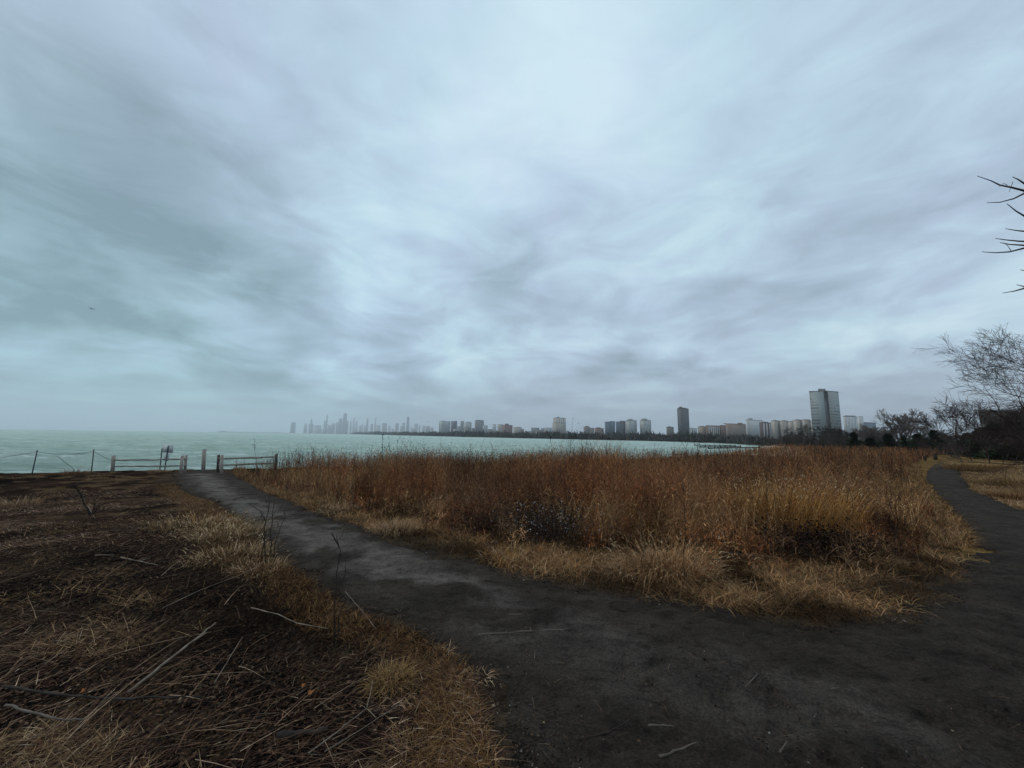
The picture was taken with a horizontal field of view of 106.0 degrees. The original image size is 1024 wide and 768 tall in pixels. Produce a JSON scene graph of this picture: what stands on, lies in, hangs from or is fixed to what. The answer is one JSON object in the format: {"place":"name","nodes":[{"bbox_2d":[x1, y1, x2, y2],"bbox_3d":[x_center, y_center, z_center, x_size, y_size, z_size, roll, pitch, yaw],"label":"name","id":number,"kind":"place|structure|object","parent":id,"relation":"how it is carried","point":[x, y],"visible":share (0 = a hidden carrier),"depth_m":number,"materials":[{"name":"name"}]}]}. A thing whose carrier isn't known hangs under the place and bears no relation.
{"place":"outdoors","nodes":[
{"label":"outdoors","id":0,"kind":"place"},
{"bbox_2d":[0,429,760,472],"bbox_3d":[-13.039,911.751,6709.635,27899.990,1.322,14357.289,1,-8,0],"label":"water","id":1,"kind":"structure","parent":0,"point":[67,446],"depth_m":132.73,"materials":[{"name":"liquid"}]},
{"bbox_2d":[0,433,1023,767],"bbox_3d":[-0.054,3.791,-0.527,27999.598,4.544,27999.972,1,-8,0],"label":"ground","id":2,"kind":"structure","parent":0,"point":[50,481],"depth_m":3.96,"materials":[{"name":"soil"}]},
{"bbox_2d":[0,496,48,507],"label":"grass tuft","id":3,"kind":"object","parent":2,"relation":"on","point":[5,503],"visible":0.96,"depth_m":11.18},
{"bbox_2d":[3,704,82,720],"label":"fallen branch","id":4,"kind":"object","parent":2,"relation":"on","point":[15,707],"visible":1,"depth_m":2.11,"materials":[{"name":"grey wood"}]},
{"bbox_2d":[2,449,112,474],"bbox_3d":[-22.944,3.930,18.987,4.714,1.431,0.636,7,-10,-38],"label":"cable fence","id":5,"kind":"object","parent":2,"relation":"on","point":[60,458],"visible":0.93,"depth_m":19.01,"materials":[{"name":"metal"}]},
{"bbox_2d":[52,465,92,475],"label":"grass tuft","id":6,"kind":"object","parent":2,"relation":"on","point":[78,470],"visible":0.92,"depth_m":18.97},
{"bbox_2d":[61,481,109,515],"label":"dead bush","id":7,"kind":"object","parent":2,"relation":"on","point":[85,505],"visible":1,"depth_m":8.46,"materials":[{"name":"plant"}]},
{"bbox_2d":[0,685,201,699],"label":"fallen branch","id":8,"kind":"object","parent":2,"relation":"on","point":[68,695],"visible":0.99,"depth_m":2.25,"materials":[{"name":"brown wood"}]},
{"bbox_2d":[110,455,187,473],"bbox_3d":[-18.934,4.321,20.557,4.775,1.147,1.122,-1,-8,12],"label":"rail fence","id":9,"kind":"object","parent":2,"relation":"on","point":[181,465],"visible":0.94,"depth_m":20.59,"materials":[{"name":"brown wood"}]},
{"bbox_2d":[162,444,173,468],"bbox_3d":[-20.257,4.652,22.552,0.616,2.245,0.083,1,-8,0],"label":"trail sign","id":10,"kind":"object","parent":2,"relation":"on","point":[167,449],"visible":0.84,"depth_m":22.68,"materials":[{"name":"metal"}]},
{"bbox_2d":[127,622,215,693],"bbox_3d":[-2.360,1.904,2.735,0.043,0.034,0.882,2,-8,-8],"label":"fallen branch","id":11,"kind":"object","parent":2,"relation":"on","point":[159,667],"visible":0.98,"depth_m":2.61,"materials":[{"name":"brown wood"}]},
{"bbox_2d":[129,508,258,533],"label":"grass tuft","id":12,"kind":"object","parent":2,"relation":"on","point":[169,523],"visible":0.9,"depth_m":6.86,"materials":[{"name":"plant"}]},
{"bbox_2d":[201,449,205,471],"bbox_3d":[-16.690,4.254,20.887,0.217,1.446,0.130,1,-8,0],"label":"wooden post","id":13,"kind":"object","parent":2,"relation":"on","point":[203,464],"visible":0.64,"depth_m":20.86,"materials":[{"name":"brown wood"}]},
{"bbox_2d":[159,516,282,544],"bbox_3d":[-4.516,2.292,6.140,1.638,0.351,1.482,8,-11,-43],"label":"grass tuft","id":14,"kind":"object","parent":2,"relation":"on","point":[232,528],"visible":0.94,"depth_m":6.13,"materials":[{"name":"plant"}]},
{"bbox_2d":[167,535,285,571],"bbox_3d":[-3.584,2.149,4.911,1.461,0.229,1.307,-5,-10,37],"label":"grass tuft","id":15,"kind":"object","parent":2,"relation":"on","point":[230,549],"visible":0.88,"depth_m":4.89,"materials":[{"name":"plant"}]},
{"bbox_2d":[216,454,277,474],"bbox_3d":[-14.296,4.344,20.469,2.922,1.221,1.608,3,-8,-17],"label":"rail fence","id":16,"kind":"object","parent":2,"relation":"on","point":[220,461],"visible":0.87,"depth_m":20.84,"materials":[{"name":"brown wood"}]},
{"bbox_2d":[220,554,290,581],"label":"grass tuft","id":17,"kind":"object","parent":2,"relation":"on","point":[284,562],"visible":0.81,"depth_m":4.52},
{"bbox_2d":[0,474,515,767],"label":"straw verge","id":18,"kind":"structure","parent":2,"relation":"on","point":[306,613],"depth_m":2.69,"materials":[{"name":"plant"}]},
{"bbox_2d":[251,607,327,628],"bbox_3d":[-1.896,1.967,3.238,0.943,0.023,0.059,-3,-9,25],"label":"stick","id":19,"kind":"object","parent":18,"relation":"on","point":[286,618],"visible":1,"depth_m":3.23,"materials":[{"name":"brown wood"}]},
{"bbox_2d":[250,498,265,560],"bbox_3d":[-3.184,1.810,4.803,0.209,0.826,0.115,6,-9,-33],"label":"bare sapling","id":20,"kind":"object","parent":2,"relation":"on","point":[261,529],"visible":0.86,"depth_m":4.80,"materials":[{"name":"brown wood"}]},
{"bbox_2d":[0,479,518,767],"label":"lying stalks","id":21,"kind":"object","parent":2,"relation":"on","point":[331,753],"visible":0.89,"depth_m":2.66,"materials":[{"name":"plant"}]},
{"bbox_2d":[308,709,364,753],"bbox_3d":[-0.909,1.818,2.030,0.008,0.016,0.343,-3,-9,29],"label":"stick","id":22,"kind":"object","parent":21,"relation":"on","point":[333,734],"visible":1,"depth_m":1.99,"materials":[{"name":"brown wood"}]},
{"bbox_2d":[263,495,269,563],"bbox_3d":[-3.006,1.780,4.690,0.088,0.852,0.087,7,-10,-37],"label":"bare sapling","id":23,"kind":"object","parent":2,"relation":"on","point":[264,529],"visible":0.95,"depth_m":4.69,"materials":[{"name":"plant"}]},
{"bbox_2d":[269,501,275,560],"bbox_3d":[-2.963,1.823,4.769,0.049,0.804,0.097,6,-9,-33],"label":"bare sapling","id":24,"kind":"object","parent":2,"relation":"on","point":[270,531],"visible":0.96,"depth_m":4.77,"materials":[{"name":"brown wood"}]},
{"bbox_2d":[277,726,328,738],"bbox_3d":[-1.117,1.864,2.062,0.251,0.043,0.041,2,-8,-9],"label":"log","id":25,"kind":"object","parent":2,"relation":"on","point":[286,733],"visible":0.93,"depth_m":2.05,"materials":[{"name":"brown wood"}]},
{"bbox_2d":[305,497,363,515],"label":"grass tuft","id":26,"kind":"object","parent":2,"relation":"on","point":[333,512],"visible":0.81,"depth_m":8.29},
{"bbox_2d":[331,529,344,647],"bbox_3d":[-1.367,1.578,2.964,0.063,0.878,0.096,-3,-8,24],"label":"bare sapling","id":27,"kind":"object","parent":2,"relation":"on","point":[336,587],"visible":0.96,"depth_m":2.97,"materials":[{"name":"brown wood"}]},
{"bbox_2d":[338,418,341,433],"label":"distant tower","id":28,"kind":"structure","parent":2,"relation":"on","point":[339,425],"depth_m":10254.68,"materials":[{"name":"blue glass"}]},
{"bbox_2d":[336,555,346,644],"bbox_3d":[-1.332,1.681,2.990,0.074,0.673,0.085,2,-8,-7],"label":"bare sapling","id":29,"kind":"object","parent":2,"relation":"on","point":[344,602],"visible":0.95,"depth_m":2.98,"materials":[{"name":"brown wood"}]},
{"bbox_2d":[341,413,346,433],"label":"distant tower","id":30,"kind":"structure","parent":2,"relation":"on","point":[344,427],"depth_m":9978.68,"materials":[{"name":"grey glass"}]},
{"bbox_2d":[325,703,400,751],"bbox_3d":[-0.777,1.827,2.065,0.007,0.015,0.444,-6,-10,40],"label":"stick","id":31,"kind":"object","parent":2,"relation":"on","point":[358,730],"visible":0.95,"depth_m":2.02,"materials":[{"name":"brown wood"}]},
{"bbox_2d":[353,652,424,708],"bbox_3d":[-0.797,1.899,2.511,0.482,0.142,0.509,1,-8,0],"label":"grass tuft","id":32,"kind":"object","parent":2,"relation":"on","point":[385,674],"visible":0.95,"depth_m":2.51,"materials":[{"name":"plant"}]},
{"bbox_2d":[365,516,424,539],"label":"grass tuft","id":33,"kind":"object","parent":2,"relation":"on","point":[387,527],"visible":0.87,"depth_m":6.28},
{"bbox_2d":[369,725,445,767],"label":"grass tuft","id":34,"kind":"object","parent":2,"relation":"on","point":[396,736],"visible":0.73,"depth_m":1.96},
{"bbox_2d":[410,494,462,517],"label":"grass tuft","id":35,"kind":"object","parent":2,"relation":"on","point":[435,505],"visible":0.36,"depth_m":7.64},
{"bbox_2d":[439,421,450,432],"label":"apartment tower","id":36,"kind":"structure","parent":2,"relation":"on","point":[444,426],"depth_m":2699.09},
{"bbox_2d":[475,420,483,430],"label":"apartment tower","id":37,"kind":"structure","parent":2,"relation":"on","point":[479,424],"depth_m":2298.01,"materials":[{"name":"grey concrete"}]},
{"bbox_2d":[466,665,498,686],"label":"grass tuft","id":38,"kind":"object","parent":2,"relation":"on","point":[485,674],"visible":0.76,"depth_m":2.58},
{"bbox_2d":[441,497,527,536],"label":"bramble bush","id":39,"kind":"object","parent":2,"relation":"on","point":[485,518],"visible":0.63,"depth_m":6.29,"materials":[{"name":"plant"}]},
{"bbox_2d":[474,541,540,569],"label":"grass tuft","id":40,"kind":"object","parent":2,"relation":"on","point":[499,564],"visible":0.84,"depth_m":4.98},
{"bbox_2d":[502,424,512,432],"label":"apartment tower","id":41,"kind":"structure","parent":2,"relation":"on","point":[507,427],"depth_m":1949.94,"materials":[{"name":"concrete"}]},
{"bbox_2d":[463,475,644,554],"bbox_3d":[0.777,2.017,5.907,2.943,1.188,1.764,-1,-8,10],"label":"bramble bush","id":42,"kind":"object","parent":2,"relation":"on","point":[553,522],"visible":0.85,"depth_m":5.75,"materials":[{"name":"plant"}]},
{"bbox_2d":[552,423,565,433],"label":"apartment tower","id":43,"kind":"structure","parent":2,"relation":"on","point":[561,427],"depth_m":1502.69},
{"bbox_2d":[553,417,565,422],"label":"apartment tower","id":44,"kind":"structure","parent":2,"relation":"on","point":[559,420],"depth_m":1525.41,"materials":[{"name":"concrete"}]},
{"bbox_2d":[351,429,794,445],"bbox_3d":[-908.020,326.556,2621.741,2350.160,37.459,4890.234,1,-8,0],"label":"shoreline woods","id":45,"kind":"object","parent":2,"relation":"on","point":[692,436],"visible":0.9,"depth_m":698.73,"materials":[{"name":"plant"}]},
{"bbox_2d":[236,421,949,587],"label":"tall dry weeds","id":46,"kind":"object","parent":2,"relation":"on","point":[649,489],"visible":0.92,"depth_m":7.72,"materials":[{"name":"plant"}]},
{"bbox_2d":[605,422,610,433],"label":"apartment tower","id":47,"kind":"structure","parent":2,"relation":"on","point":[608,427],"depth_m":1296.64,"materials":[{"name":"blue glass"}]},
{"bbox_2d":[231,462,1001,632],"bbox_3d":[3.950,7.308,25.375,78.658,4.749,45.500,1,-8,0],"label":"matted straw","id":48,"kind":"object","parent":2,"relation":"on","point":[946,533],"visible":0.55,"depth_m":4.82,"materials":[{"name":"plant"}]},
{"bbox_2d":[587,550,649,584],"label":"grass tuft","id":49,"kind":"object","parent":2,"relation":"on","point":[605,562],"visible":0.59,"depth_m":4.57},
{"bbox_2d":[620,421,625,432],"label":"apartment tower","id":50,"kind":"structure","parent":2,"relation":"on","point":[622,427],"depth_m":1277.43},
{"bbox_2d":[625,419,636,433],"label":"apartment tower","id":51,"kind":"structure","parent":2,"relation":"on","point":[631,425],"depth_m":1251.23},
{"bbox_2d":[640,419,650,434],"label":"apartment tower","id":52,"kind":"structure","parent":2,"relation":"on","point":[645,424],"depth_m":1251.80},
{"bbox_2d":[666,426,673,435],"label":"apartment tower","id":53,"kind":"structure","parent":2,"relation":"on","point":[670,430],"depth_m":1147.30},
{"bbox_2d":[594,529,755,598],"bbox_3d":[1.907,2.041,4.590,2.034,0.556,1.598,4,-8,-24],"label":"grass tuft","id":54,"kind":"object","parent":2,"relation":"on","point":[673,566],"visible":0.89,"depth_m":4.53,"materials":[{"name":"plant"}]},
{"bbox_2d":[675,477,687,579],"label":"weed stalk","id":55,"kind":"object","parent":2,"relation":"on","point":[682,525],"visible":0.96,"depth_m":4.33,"materials":[{"name":"brown plant"}]},
{"bbox_2d":[677,407,689,434],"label":"apartment tower","id":56,"kind":"structure","parent":2,"relation":"on","point":[683,418],"depth_m":1103.90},
{"bbox_2d":[698,426,705,433],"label":"apartment tower","id":57,"kind":"structure","parent":2,"relation":"on","point":[701,429],"depth_m":998.56,"materials":[{"name":"concrete"}]},
{"bbox_2d":[705,425,720,435],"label":"apartment tower","id":58,"kind":"structure","parent":2,"relation":"on","point":[714,429],"depth_m":981.34,"materials":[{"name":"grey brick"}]},
{"bbox_2d":[720,425,725,436],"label":"apartment tower","id":59,"kind":"structure","parent":2,"relation":"on","point":[722,429],"depth_m":987.58,"materials":[{"name":"concrete"}]},
{"bbox_2d":[674,475,779,523],"bbox_3d":[4.071,2.212,7.058,1.915,0.984,1.784,6,-9,-34],"label":"grass stand","id":60,"kind":"object","parent":2,"relation":"on","point":[736,491],"depth_m":6.92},
{"bbox_2d":[723,423,746,436],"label":"apartment tower","id":61,"kind":"structure","parent":2,"relation":"on","point":[736,429],"depth_m":955.39,"materials":[{"name":"concrete"}]},
{"bbox_2d":[746,418,762,435],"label":"apartment tower","id":62,"kind":"structure","parent":2,"relation":"on","point":[752,427],"depth_m":1052.96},
{"bbox_2d":[759,422,771,438],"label":"apartment tower","id":63,"kind":"structure","parent":2,"relation":"on","point":[765,428],"depth_m":900.16,"materials":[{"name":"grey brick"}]},
{"bbox_2d":[759,456,771,558],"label":"weed stalk","id":64,"kind":"object","parent":2,"relation":"on","point":[766,499],"visible":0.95,"depth_m":5.18,"materials":[{"name":"brown plant"}]},
{"bbox_2d":[771,420,779,438],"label":"apartment tower","id":65,"kind":"structure","parent":2,"relation":"on","point":[775,429],"depth_m":878.98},
{"bbox_2d":[763,434,791,445],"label":"bare tree","id":66,"kind":"object","parent":2,"relation":"on","point":[767,440],"visible":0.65,"depth_m":140.81,"materials":[{"name":"grey plant"}]},
{"bbox_2d":[779,420,788,437],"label":"apartment tower","id":67,"kind":"structure","parent":2,"relation":"on","point":[783,424],"depth_m":871.19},
{"bbox_2d":[684,469,903,541],"bbox_3d":[4.580,2.081,6.508,3.630,1.154,2.750,1,-8,0],"label":"grass stand","id":68,"kind":"object","parent":2,"relation":"on","point":[820,514],"depth_m":6.13,"materials":[{"name":"plant"}]},
{"bbox_2d":[793,419,801,435],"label":"apartment tower","id":69,"kind":"structure","parent":2,"relation":"on","point":[796,423],"depth_m":850.86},
{"bbox_2d":[789,431,816,445],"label":"bare tree","id":70,"kind":"object","parent":2,"relation":"on","point":[798,439],"visible":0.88,"depth_m":122.67,"materials":[{"name":"grey plant"}]},
{"bbox_2d":[721,512,886,568],"bbox_3d":[3.892,2.202,5.518,2.464,0.733,1.539,1,-8,0],"label":"bramble bush","id":71,"kind":"object","parent":2,"relation":"on","point":[801,540],"visible":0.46,"depth_m":5.32,"materials":[{"name":"plant"}]},
{"bbox_2d":[801,419,811,437],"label":"apartment tower","id":72,"kind":"structure","parent":2,"relation":"on","point":[806,421],"depth_m":840.86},
{"bbox_2d":[782,423,850,446],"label":"bare tree","id":73,"kind":"object","parent":2,"relation":"on","point":[826,432],"visible":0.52,"depth_m":128.92,"materials":[{"name":"grey plant"}]},
{"bbox_2d":[809,389,841,438],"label":"apartment tower","id":74,"kind":"structure","parent":2,"relation":"on","point":[825,407],"depth_m":808.13,"materials":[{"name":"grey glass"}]},
{"bbox_2d":[817,433,849,446],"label":"bare tree","id":75,"kind":"object","parent":2,"relation":"on","point":[841,439],"visible":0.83,"depth_m":117.61,"materials":[{"name":"grey plant"}]},
{"bbox_2d":[765,518,928,564],"bbox_3d":[4.769,2.253,5.567,2.208,0.613,1.234,1,-8,0],"label":"bramble bush","id":76,"kind":"object","parent":2,"relation":"on","point":[843,533],"visible":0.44,"depth_m":5.40,"materials":[{"name":"plant"}]},
{"bbox_2d":[843,415,857,433],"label":"apartment tower","id":77,"kind":"structure","parent":2,"relation":"on","point":[849,421],"depth_m":903.00,"materials":[{"name":"concrete"}]},
{"bbox_2d":[820,427,883,446],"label":"bare tree","id":78,"kind":"object","parent":2,"relation":"on","point":[840,432],"visible":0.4,"depth_m":122.60,"materials":[{"name":"grey plant"}]},
{"bbox_2d":[844,432,865,447],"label":"evergreen tree","id":79,"kind":"object","parent":2,"relation":"on","point":[855,440],"visible":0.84,"depth_m":106.71,"materials":[{"name":"green plant"}]},
{"bbox_2d":[857,417,863,439],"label":"apartment tower","id":80,"kind":"structure","parent":2,"relation":"on","point":[860,421],"depth_m":931.54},
{"bbox_2d":[855,425,881,443],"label":"bare tree","id":81,"kind":"object","parent":2,"relation":"on","point":[864,434],"visible":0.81,"depth_m":119.25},
{"bbox_2d":[860,437,880,448],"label":"evergreen tree","id":82,"kind":"object","parent":2,"relation":"on","point":[870,442],"visible":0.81,"depth_m":108.26,"materials":[{"name":"green plant"}]},
{"bbox_2d":[864,422,876,435],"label":"apartment tower","id":83,"kind":"structure","parent":2,"relation":"on","point":[869,424],"depth_m":989.45,"materials":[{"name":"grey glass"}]},
{"bbox_2d":[851,423,898,443],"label":"bare tree","id":84,"kind":"object","parent":2,"relation":"on","point":[875,429],"visible":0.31,"depth_m":123.48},
{"bbox_2d":[775,426,985,456],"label":"undergrowth","id":85,"kind":"object","parent":2,"relation":"on","point":[783,443],"visible":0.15,"depth_m":133.56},
{"bbox_2d":[874,433,900,449],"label":"evergreen tree","id":86,"kind":"object","parent":2,"relation":"on","point":[888,439],"visible":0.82,"depth_m":104.72,"materials":[{"name":"green plant"}]},
{"bbox_2d":[887,487,901,555],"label":"weed stalk","id":87,"kind":"object","parent":2,"relation":"on","point":[894,518],"visible":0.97,"depth_m":5.49,"materials":[{"name":"brown plant"}]},
{"bbox_2d":[871,408,931,445],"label":"bare tree","id":88,"kind":"object","parent":2,"relation":"on","point":[900,427],"visible":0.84,"depth_m":116.67,"materials":[{"name":"plant"}]},
{"bbox_2d":[897,435,912,450],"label":"evergreen tree","id":89,"kind":"object","parent":2,"relation":"on","point":[904,443],"visible":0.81,"depth_m":98.83,"materials":[{"name":"green plant"}]},
{"bbox_2d":[901,433,922,448],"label":"evergreen tree","id":90,"kind":"object","parent":2,"relation":"on","point":[914,439],"visible":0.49,"depth_m":107.01,"materials":[{"name":"green plant"}]},
{"bbox_2d":[911,426,929,437],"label":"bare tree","id":91,"kind":"object","parent":2,"relation":"on","point":[923,433],"visible":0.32,"depth_m":114.61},
{"bbox_2d":[913,438,938,450],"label":"evergreen tree","id":92,"kind":"object","parent":2,"relation":"on","point":[925,441],"visible":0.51,"depth_m":96.54,"materials":[{"name":"green plant"}]},
{"bbox_2d":[905,429,952,446],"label":"bare tree","id":93,"kind":"object","parent":2,"relation":"on","point":[907,436],"visible":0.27,"depth_m":108.18,"materials":[{"name":"grey plant"}]},
{"bbox_2d":[926,430,950,449],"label":"evergreen tree","id":94,"kind":"object","parent":2,"relation":"on","point":[931,433],"visible":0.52,"depth_m":102.63,"materials":[{"name":"green plant"}]},
{"bbox_2d":[905,394,1023,465],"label":"bare shrub","id":95,"kind":"object","parent":2,"relation":"on","point":[1014,430],"visible":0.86,"depth_m":39.19,"materials":[{"name":"brown plant"}]},
{"bbox_2d":[908,323,1023,484],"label":"bare tree","id":96,"kind":"object","parent":2,"relation":"on","point":[995,376],"visible":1,"depth_m":20.03,"materials":[{"name":"brown plant"}]},
{"bbox_2d":[945,427,999,456],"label":"evergreen tree","id":97,"kind":"object","parent":2,"relation":"on","point":[975,447],"visible":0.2,"depth_m":59.55,"materials":[{"name":"green plant"}]},
{"bbox_2d":[935,459,1022,471],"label":"grass mound","id":98,"kind":"object","parent":2,"relation":"on","point":[958,466],"depth_m":29.79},
{"bbox_2d":[961,465,1023,509],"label":"olive grass","id":99,"kind":"structure","parent":2,"relation":"on","point":[1010,488],"depth_m":19.36,"materials":[{"name":"plant"}]},
{"bbox_2d":[967,472,1023,486],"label":"grass mound","id":100,"kind":"object","parent":2,"relation":"on","point":[1002,481],"depth_m":20.09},
{"bbox_2d":[971,424,1023,460],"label":"evergreen tree","id":101,"kind":"object","parent":2,"relation":"on","point":[995,454],"visible":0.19,"depth_m":51.53,"materials":[{"name":"green plant"}]},
{"bbox_2d":[979,410,1021,426],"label":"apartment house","id":102,"kind":"structure","parent":2,"relation":"on","point":[992,417],"depth_m":172.37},
{"bbox_2d":[978,176,1023,292],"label":"bare tree","id":103,"kind":"object","parent":2,"relation":"on","point":[1019,189],"visible":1,"depth_m":8.27,"materials":[{"name":"brown plant"}]},
{"bbox_2d":[981,487,1023,500],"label":"grass tuft","id":104,"kind":"object","parent":2,"relation":"on","point":[1011,496],"visible":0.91,"depth_m":15.50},
{"bbox_2d":[0,0,1023,439],"label":"sky","id":105,"kind":"structure","parent":0,"point":[270,215],"materials":[{"name":"grey"}]},
{"bbox_2d":[169,463,1023,767],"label":"dirt path","id":106,"kind":"structure","parent":0,"point":[905,677],"depth_m":2.82,"materials":[{"name":"soil"}]},
{"bbox_2d":[478,627,598,634],"bbox_3d":[0.225,2.033,3.190,1.015,0.024,0.094,2,-8,-5],"label":"stick","id":107,"kind":"object","parent":106,"relation":"on","point":[521,631],"visible":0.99,"depth_m":3.16,"materials":[{"name":"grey wood"}]},
{"bbox_2d":[580,719,628,740],"bbox_3d":[0.522,1.891,2.097,0.348,0.026,0.048,5,-9,-28],"label":"stick","id":108,"kind":"object","parent":106,"relation":"on","point":[602,733],"visible":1,"depth_m":2.09,"materials":[{"name":"brown wood"}]},
{"bbox_2d":[212,493,1023,767],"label":"path debris","id":109,"kind":"object","parent":106,"relation":"on","point":[564,736],"visible":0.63,"depth_m":2.38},
{"bbox_2d":[659,742,695,757],"bbox_3d":[0.857,1.888,1.991,0.240,0.020,0.016,4,-8,-21],"label":"stick","id":110,"kind":"object","parent":106,"relation":"on","point":[672,752],"visible":1,"depth_m":1.98,"materials":[{"name":"grey wood"}]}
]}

